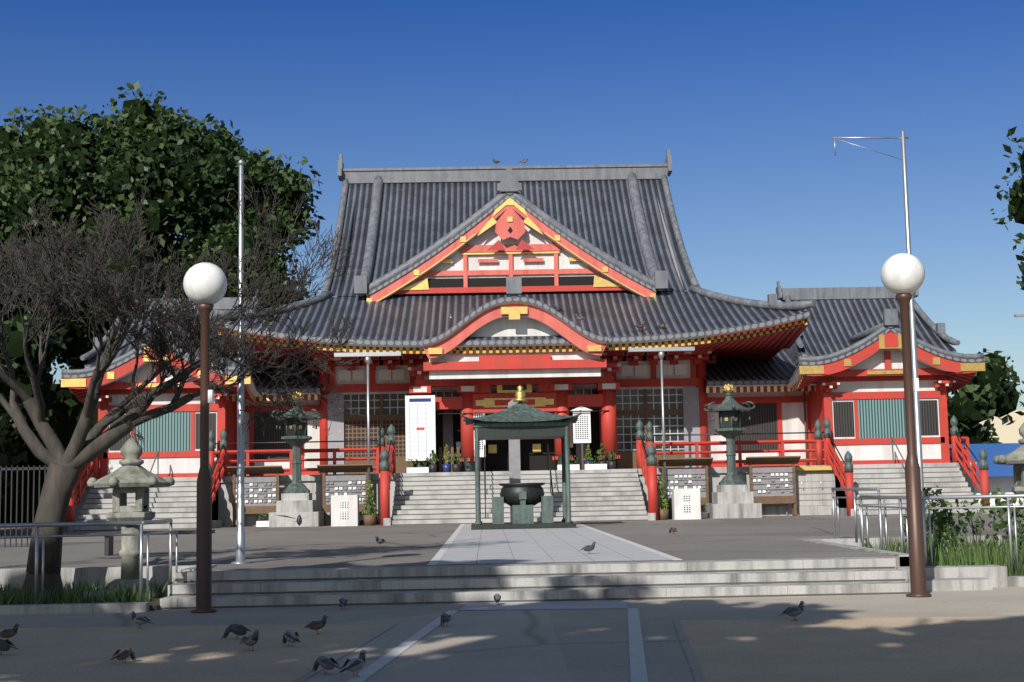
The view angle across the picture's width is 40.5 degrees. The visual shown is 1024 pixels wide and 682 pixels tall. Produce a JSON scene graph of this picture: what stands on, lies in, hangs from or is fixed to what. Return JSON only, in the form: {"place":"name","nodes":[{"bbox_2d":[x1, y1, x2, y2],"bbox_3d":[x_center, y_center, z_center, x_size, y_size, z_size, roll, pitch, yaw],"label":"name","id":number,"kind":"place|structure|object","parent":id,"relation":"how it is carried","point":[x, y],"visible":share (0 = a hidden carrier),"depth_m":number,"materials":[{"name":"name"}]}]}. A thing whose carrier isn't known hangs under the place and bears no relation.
{"place":"outdoors","nodes":[
{"label":"outdoors","id":0,"kind":"place"},
{"bbox_2d":[0,462,1023,681],"bbox_3d":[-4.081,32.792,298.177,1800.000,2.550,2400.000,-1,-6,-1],"label":"ground","id":1,"kind":"structure","parent":0,"point":[639,593],"depth_m":19.33,"materials":[{"name":"concrete"}]},
{"bbox_2d":[0,519,177,603],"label":"guard rail","id":2,"kind":"object","parent":1,"relation":"on","point":[36,536],"visible":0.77,"depth_m":19.26,"materials":[{"name":"metal"}]},
{"bbox_2d":[78,436,174,601],"bbox_3d":[-5.806,2.656,20.931,1.256,2.447,1.672,-1,-6,-1],"label":"stone lantern","id":3,"kind":"object","parent":1,"relation":"on","point":[131,474],"visible":0.76,"depth_m":20.95,"materials":[{"name":"grey stone"}]},
{"bbox_2d":[0,81,324,375],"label":"camphor tree","id":4,"kind":"object","parent":1,"relation":"on","point":[187,171],"visible":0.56,"depth_m":74.23,"materials":[{"name":"green plant"}]},
{"bbox_2d":[0,174,363,598],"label":"cherry tree","id":5,"kind":"object","parent":1,"relation":"on","point":[84,448],"visible":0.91,"depth_m":21.02,"materials":[{"name":"brown plant"}]},
{"bbox_2d":[61,292,322,478],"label":"side hall","id":6,"kind":"structure","parent":1,"relation":"on","point":[173,438],"depth_m":51.16,"materials":[{"name":"paint"}]},
{"bbox_2d":[183,262,226,612],"bbox_3d":[-4.190,1.283,18.903,0.600,4.760,0.600,-1,-6,-1],"label":"lamp","id":7,"kind":"object","parent":1,"relation":"on","point":[205,285],"visible":1,"depth_m":18.85,"materials":[{"name":"brown metal"}]},
{"bbox_2d":[231,159,249,563],"bbox_3d":[-4.484,0.284,22.929,0.320,6.720,0.320,-1,-6,-1],"label":"flag pole","id":8,"kind":"object","parent":1,"relation":"on","point":[240,545],"visible":0.87,"depth_m":22.76,"materials":[{"name":"metal"}]},
{"bbox_2d":[227,465,283,526],"bbox_3d":[-9.153,5.543,49.518,1.950,2.139,0.647,-1,-6,-1],"label":"ema rack","id":9,"kind":"object","parent":1,"relation":"on","point":[261,495],"visible":0.81,"depth_m":49.56,"materials":[{"name":"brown wood"}]},
{"bbox_2d":[269,391,323,526],"bbox_3d":[-7.562,4.107,48.718,1.700,4.762,1.941,-1,-6,-1],"label":"bronze lantern","id":10,"kind":"object","parent":1,"relation":"on","point":[296,500],"visible":0.76,"depth_m":48.22,"materials":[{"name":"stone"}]},
{"bbox_2d":[317,464,372,524],"bbox_3d":[-5.954,5.488,49.579,1.950,2.139,0.647,-1,-6,-1],"label":"ema rack","id":11,"kind":"object","parent":1,"relation":"on","point":[346,485],"visible":0.76,"depth_m":49.64,"materials":[{"name":"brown wood"}]},
{"bbox_2d":[331,480,377,525],"bbox_3d":[-5.378,5.537,47.461,1.569,1.565,0.668,-1,-6,-1],"label":"sign and plant","id":12,"kind":"object","parent":1,"relation":"on","point":[344,510],"visible":1,"depth_m":47.17,"materials":[{"name":"paint"}]},
{"bbox_2d":[0,158,803,676],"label":"pigeons","id":13,"kind":"object","parent":1,"relation":"on","point":[354,664],"visible":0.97,"depth_m":15.00,"materials":[{"name":"grey"}]},
{"bbox_2d":[95,395,757,555],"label":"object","id":14,"kind":"object","parent":1,"relation":"on","point":[420,427],"visible":0.72,"depth_m":51.00,"materials":[{"name":"white"}]},
{"bbox_2d":[0,486,1023,604],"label":"bed plants","id":15,"kind":"object","parent":1,"relation":"on","point":[957,553],"visible":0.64,"depth_m":21.84,"materials":[{"name":"green plant"}]},
{"bbox_2d":[210,149,815,524],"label":"hall","id":16,"kind":"structure","parent":1,"relation":"on","point":[511,255],"depth_m":53.66,"materials":[{"name":"tile"}]},
{"bbox_2d":[508,399,520,522],"bbox_3d":[0.085,3.877,44.625,0.440,4.050,0.430,-1,-6,-1],"label":"votive post","id":17,"kind":"object","parent":1,"relation":"on","point":[514,463],"visible":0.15,"depth_m":44.45,"materials":[{"name":"grey wood"}]},
{"bbox_2d":[462,385,581,529],"bbox_3d":[0.278,3.390,40.883,3.451,4.210,2.794,-1,-6,-1],"label":"incense burner","id":18,"kind":"object","parent":1,"relation":"on","point":[520,419],"visible":0.99,"depth_m":40.01,"materials":[{"name":"green metal"}]},
{"bbox_2d":[65,415,989,530],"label":"railings","id":19,"kind":"object","parent":1,"relation":"on","point":[385,467],"visible":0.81,"depth_m":50.44,"materials":[{"name":"red wood"}]},
{"bbox_2d":[657,474,700,519],"bbox_3d":[5.659,5.351,47.661,1.549,1.558,0.687,-1,-6,-1],"label":"sign and plant","id":20,"kind":"object","parent":1,"relation":"on","point":[686,504],"visible":0.94,"depth_m":47.39,"materials":[{"name":"paint"}]},
{"bbox_2d":[657,457,712,505],"bbox_3d":[6.242,5.279,49.812,1.950,2.139,0.647,-1,-6,-1],"label":"ema rack","id":21,"kind":"object","parent":1,"relation":"on","point":[685,478],"visible":0.71,"depth_m":49.88,"materials":[{"name":"brown wood"}]},
{"bbox_2d":[704,383,761,518],"bbox_3d":[7.733,3.845,49.010,1.700,4.762,1.941,-1,-6,-1],"label":"bronze lantern","id":22,"kind":"object","parent":1,"relation":"on","point":[732,497],"visible":1,"depth_m":48.60,"materials":[{"name":"metal"}]},
{"bbox_2d":[744,456,800,515],"bbox_3d":[9.391,5.225,49.872,1.950,2.139,0.647,-1,-6,-1],"label":"ema rack","id":23,"kind":"object","parent":1,"relation":"on","point":[772,485],"visible":0.92,"depth_m":49.91,"materials":[{"name":"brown wood"}]},
{"bbox_2d":[786,466,837,515],"bbox_3d":[11.088,5.428,50.238,2.340,1.750,0.215,-1,-6,-1],"label":"tie frame","id":24,"kind":"object","parent":1,"relation":"on","point":[814,468],"visible":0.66,"depth_m":50.38,"materials":[{"name":"yellow wood"}]},
{"bbox_2d":[704,281,984,466],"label":"side hall","id":25,"kind":"structure","parent":1,"relation":"on","point":[838,363],"depth_m":52.22,"materials":[{"name":"paint"}]},
{"bbox_2d":[831,487,885,545],"bbox_3d":[6.516,3.283,26.164,0.134,1.030,3.348,-1,-6,-1],"label":"guard rail","id":26,"kind":"object","parent":1,"relation":"on","point":[854,490],"visible":0.77,"depth_m":26.17,"materials":[{"name":"metal"}]},
{"bbox_2d":[832,130,926,537],"bbox_3d":[6.863,-0.134,25.785,1.510,7.730,0.320,-1,-6,-1],"label":"aerial pole","id":27,"kind":"object","parent":1,"relation":"on","point":[913,344],"visible":0.55,"depth_m":25.79,"materials":[{"name":"metal"}]},
{"bbox_2d":[881,253,931,597],"bbox_3d":[5.524,1.132,19.237,0.600,4.760,0.600,-1,-6,-1],"label":"lamp","id":28,"kind":"object","parent":1,"relation":"on","point":[902,276],"visible":1,"depth_m":19.18,"materials":[{"name":"brown metal"}]},
{"bbox_2d":[859,494,1023,575],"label":"guard rail","id":29,"kind":"object","parent":1,"relation":"on","point":[924,508],"visible":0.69,"depth_m":20.97,"materials":[{"name":"metal"}]},
{"bbox_2d":[990,126,1023,289],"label":"tree","id":30,"kind":"object","parent":1,"relation":"on","point":[1016,202],"visible":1,"depth_m":29.13,"materials":[{"name":"green plant"}]},
{"bbox_2d":[993,423,1023,551],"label":"stone lantern","id":31,"kind":"object","parent":1,"relation":"on","point":[1015,457],"visible":0.7,"depth_m":25.12,"materials":[{"name":"grey stone"}]},
{"bbox_2d":[0,231,1023,546],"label":"backdrop","id":32,"kind":"structure","parent":0,"point":[988,393],"depth_m":58.85,"materials":[{"name":"green plant"}]},
{"bbox_2d":[0,314,1023,522],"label":"buildings","id":33,"kind":"structure","parent":0,"point":[1001,477],"depth_m":59.75,"materials":[{"name":"painted wood"},{"name":"plaster"},{"name":"roof tile"}]},
{"bbox_2d":[0,0,1023,409],"label":"sky","id":34,"kind":"structure","parent":0,"point":[748,100],"materials":[{"name":"blue"}]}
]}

